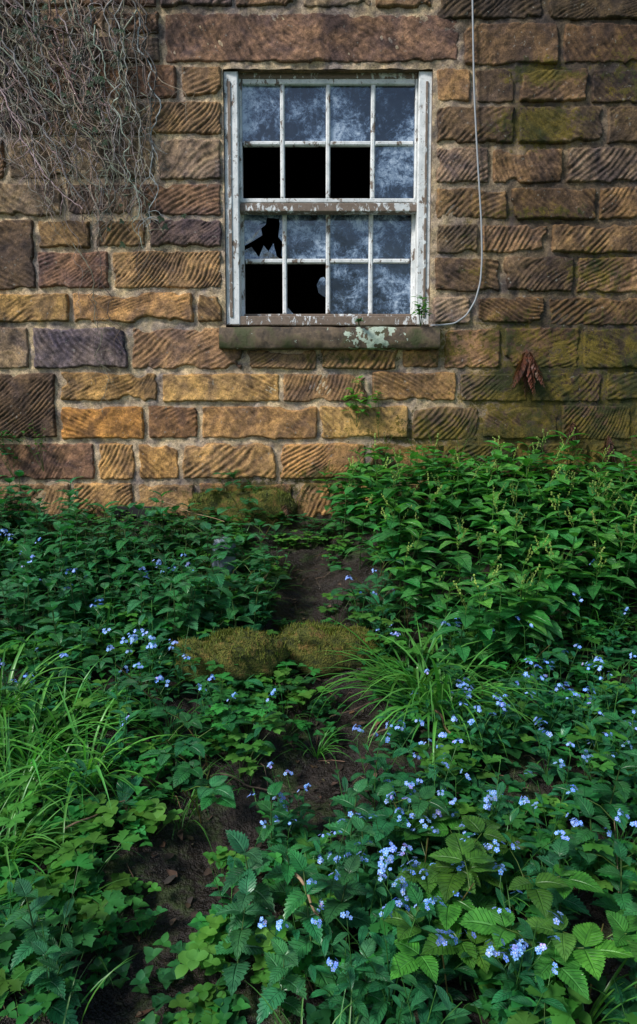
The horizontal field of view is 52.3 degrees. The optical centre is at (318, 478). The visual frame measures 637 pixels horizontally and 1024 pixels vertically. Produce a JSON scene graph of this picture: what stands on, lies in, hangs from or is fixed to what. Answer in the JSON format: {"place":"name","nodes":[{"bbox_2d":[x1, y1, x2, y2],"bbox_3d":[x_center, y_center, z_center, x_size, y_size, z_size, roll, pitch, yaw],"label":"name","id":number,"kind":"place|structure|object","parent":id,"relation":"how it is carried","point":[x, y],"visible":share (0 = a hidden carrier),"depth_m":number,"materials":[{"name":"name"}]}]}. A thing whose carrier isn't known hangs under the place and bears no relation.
{"place":"outdoors","nodes":[
{"label":"outdoors","id":0,"kind":"place"},
{"bbox_2d":[0,501,636,1023],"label":"ground","id":1,"kind":"structure","parent":0,"point":[188,863],"depth_m":1.84,"materials":[{"name":"soil"}]},
{"bbox_2d":[113,506,158,516],"bbox_3d":[-0.976,0.174,3.471,0.247,0.055,0.055,0,5,0],"label":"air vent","id":2,"kind":"object","parent":1,"relation":"on","point":[134,509],"visible":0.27,"depth_m":3.44,"materials":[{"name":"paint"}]},
{"bbox_2d":[211,537,235,575],"bbox_3d":[-0.414,0.342,2.839,0.112,0.180,0.066,-2,5,-22],"label":"slate stone","id":3,"kind":"object","parent":1,"relation":"on","point":[225,560],"visible":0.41,"depth_m":2.81,"materials":[{"name":"grey stone"}]},
{"bbox_2d":[168,626,291,685],"bbox_3d":[-0.303,0.601,2.206,0.427,0.203,0.192,0,5,0],"label":"mossy stone step","id":4,"kind":"object","parent":1,"relation":"on","point":[255,652],"visible":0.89,"depth_m":2.17,"materials":[{"name":"moss"},{"name":"stone"}]},
{"bbox_2d":[188,487,297,526],"bbox_3d":[-0.399,0.155,3.462,0.587,0.241,0.196,0,5,0],"label":"mossy plinth stone","id":5,"kind":"object","parent":1,"relation":"on","point":[271,501],"visible":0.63,"depth_m":3.39,"materials":[{"name":"moss"},{"name":"sandstone"}]},
{"bbox_2d":[223,468,239,478],"bbox_3d":[-0.460,-0.029,3.409,0.097,0.065,0.070,-1,5,-14],"label":"fern","id":6,"kind":"object","parent":5,"relation":"on","point":[233,475],"visible":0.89,"depth_m":3.42,"materials":[{"name":"green plant"}]},
{"bbox_2d":[248,480,265,492],"bbox_3d":[-0.329,0.041,3.421,0.108,0.082,0.073,0,5,0],"label":"fern","id":7,"kind":"object","parent":5,"relation":"on","point":[254,488],"visible":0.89,"depth_m":3.42,"materials":[{"name":"green plant"}]},
{"bbox_2d":[0,295,525,515],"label":"wall weeds","id":8,"kind":"object","parent":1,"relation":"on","point":[419,313],"depth_m":3.38,"materials":[{"name":"green plant"}]},
{"bbox_2d":[280,505,292,523],"bbox_3d":[-0.204,0.158,3.430,0.179,0.172,0.097,3,6,28],"label":"dried fern","id":9,"kind":"object","parent":1,"relation":"on","point":[287,511],"visible":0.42,"depth_m":3.38,"materials":[{"name":"brown plant"}]},
{"bbox_2d":[0,508,636,1023],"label":"forget me not plants","id":10,"kind":"object","parent":1,"relation":"on","point":[394,896],"visible":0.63,"depth_m":1.62,"materials":[{"name":"green plant"}]},
{"bbox_2d":[0,470,636,1023],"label":"nettle plants","id":11,"kind":"object","parent":1,"relation":"on","point":[284,958],"visible":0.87,"depth_m":1.57,"materials":[{"name":"green plant"}]},
{"bbox_2d":[0,498,636,1023],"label":"grass","id":12,"kind":"structure","parent":1,"relation":"on","point":[44,766],"depth_m":1.86,"materials":[{"name":"green plant"}]},
{"bbox_2d":[0,510,636,1023],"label":"creeping buttercup plants","id":13,"kind":"object","parent":1,"relation":"on","point":[114,896],"visible":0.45,"depth_m":1.67,"materials":[{"name":"green plant"}]},
{"bbox_2d":[0,494,636,1023],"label":"ground cover herbs","id":14,"kind":"object","parent":1,"relation":"on","point":[206,1002],"visible":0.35,"depth_m":1.64,"materials":[{"name":"green plant"}]},
{"bbox_2d":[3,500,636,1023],"bbox_3d":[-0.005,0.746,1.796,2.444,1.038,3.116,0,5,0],"label":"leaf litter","id":15,"kind":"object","parent":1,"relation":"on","point":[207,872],"visible":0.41,"depth_m":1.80,"materials":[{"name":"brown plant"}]},
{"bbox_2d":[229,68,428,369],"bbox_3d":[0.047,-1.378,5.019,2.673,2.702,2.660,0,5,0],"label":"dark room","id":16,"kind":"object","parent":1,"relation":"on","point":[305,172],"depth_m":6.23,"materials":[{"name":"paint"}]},
{"bbox_2d":[273,618,385,677],"bbox_3d":[0.038,0.617,2.364,0.412,0.217,0.200,0,5,0],"label":"mossy stone step","id":17,"kind":"object","parent":1,"relation":"on","point":[308,640],"visible":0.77,"depth_m":2.29,"materials":[{"name":"moss"},{"name":"stone"}]},
{"bbox_2d":[27,472,636,999],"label":"bramble plants","id":18,"kind":"object","parent":1,"relation":"on","point":[483,922],"visible":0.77,"depth_m":1.35,"materials":[{"name":"green plant"}]},
{"bbox_2d":[312,427,636,671],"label":"dogs mercury plants","id":19,"kind":"object","parent":1,"relation":"on","point":[604,512],"visible":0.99,"depth_m":2.68,"materials":[{"name":"green plant"}]},
{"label":"side walls","id":20,"kind":"object","parent":1,"relation":"on","visible":0},
{"bbox_2d":[0,0,636,518],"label":"wall stones","id":21,"kind":"object","parent":20,"relation":"attached to","point":[252,38],"depth_m":3.36,"materials":[{"name":"stone"}]},
{"bbox_2d":[0,0,194,412],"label":"ivy vine","id":22,"kind":"object","parent":21,"relation":"attached to","point":[11,89],"visible":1,"depth_m":3.24,"materials":[{"name":"grey plant"}]},
{"bbox_2d":[223,69,432,326],"bbox_3d":[0.047,-1.447,3.514,1.073,1.302,0.326,0,5,0],"label":"window reveal","id":23,"kind":"object","parent":21,"relation":"in","point":[329,71],"depth_m":3.32,"materials":[{"name":"stone"}]},
{"bbox_2d":[241,215,414,315],"bbox_3d":[0.051,-1.169,3.482,0.937,0.592,0.042,0,5,0],"label":"sash","id":24,"kind":"object","parent":23,"relation":"attached to","point":[284,261],"visible":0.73,"depth_m":3.47,"materials":[{"name":"white paint"}]},
{"bbox_2d":[244,215,325,313],"bbox_3d":[-0.178,-1.154,3.488,0.450,0.522,0.006,0,5,0],"label":"broken glass","id":25,"kind":"object","parent":24,"relation":"in","point":[254,225],"visible":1,"depth_m":3.48,"materials":[{"name":"glass"}]},
{"bbox_2d":[242,85,414,313],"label":"glass panes","id":26,"kind":"object","parent":23,"relation":"attached to","point":[305,113],"visible":0.88,"depth_m":3.40,"materials":[{"name":"glass"}]},
{"bbox_2d":[239,79,417,202],"bbox_3d":[0.051,-1.756,3.384,0.924,0.621,0.042,0,5,0],"label":"sash","id":27,"kind":"object","parent":23,"relation":"attached to","point":[282,143],"visible":0.98,"depth_m":3.38,"materials":[{"name":"white paint"}]},
{"bbox_2d":[240,203,416,214],"bbox_3d":[0.051,-1.421,3.412,0.926,0.043,0.055,0,5,0],"label":"meeting rail","id":28,"kind":"object","parent":23,"relation":"attached to","point":[328,208],"visible":1,"depth_m":3.38,"materials":[{"name":"white paint"}]},
{"bbox_2d":[223,71,432,327],"bbox_3d":[0.049,-1.457,3.422,1.070,1.290,0.148,0,5,0],"label":"window frame","id":29,"kind":"object","parent":21,"relation":"in","point":[235,317],"visible":0.84,"depth_m":3.36,"materials":[{"name":"white wood"}]},
{"bbox_2d":[219,327,439,349],"bbox_3d":[0.057,-0.740,3.417,1.139,0.126,0.170,0,5,0],"label":"window sill","id":30,"kind":"structure","parent":21,"relation":"attached to","point":[324,338],"depth_m":3.34,"materials":[{"name":"stone"}]},
{"bbox_2d":[431,0,482,325],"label":"hanging cable","id":31,"kind":"object","parent":21,"relation":"hanging from","point":[477,172],"visible":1,"depth_m":3.29,"materials":[{"name":"grey rubber"}]},
{"bbox_2d":[510,350,544,397],"bbox_3d":[1.082,-0.543,3.359,0.171,0.263,0.114,1,5,15],"label":"dried fern","id":32,"kind":"object","parent":21,"relation":"attached to","point":[527,367],"visible":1,"depth_m":3.36,"materials":[{"name":"brown plant"}]},
{"bbox_2d":[564,421,580,444],"bbox_3d":[1.327,-0.234,3.400,0.085,0.135,0.091,3,6,35],"label":"dried fern","id":33,"kind":"object","parent":21,"relation":"attached to","point":[571,427],"visible":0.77,"depth_m":3.40,"materials":[{"name":"brown plant"}]},
{"bbox_2d":[603,436,615,464],"bbox_3d":[1.536,-0.148,3.427,0.075,0.172,0.058,0,5,0],"label":"dried fern","id":34,"kind":"object","parent":21,"relation":"attached to","point":[610,448],"visible":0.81,"depth_m":3.41,"materials":[{"name":"brown plant"}]},
{"bbox_2d":[0,0,636,519],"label":"mortar joints","id":35,"kind":"object","parent":20,"relation":"attached to","point":[148,324],"visible":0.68,"depth_m":3.38,"materials":[{"name":"grey concrete"}]}
]}

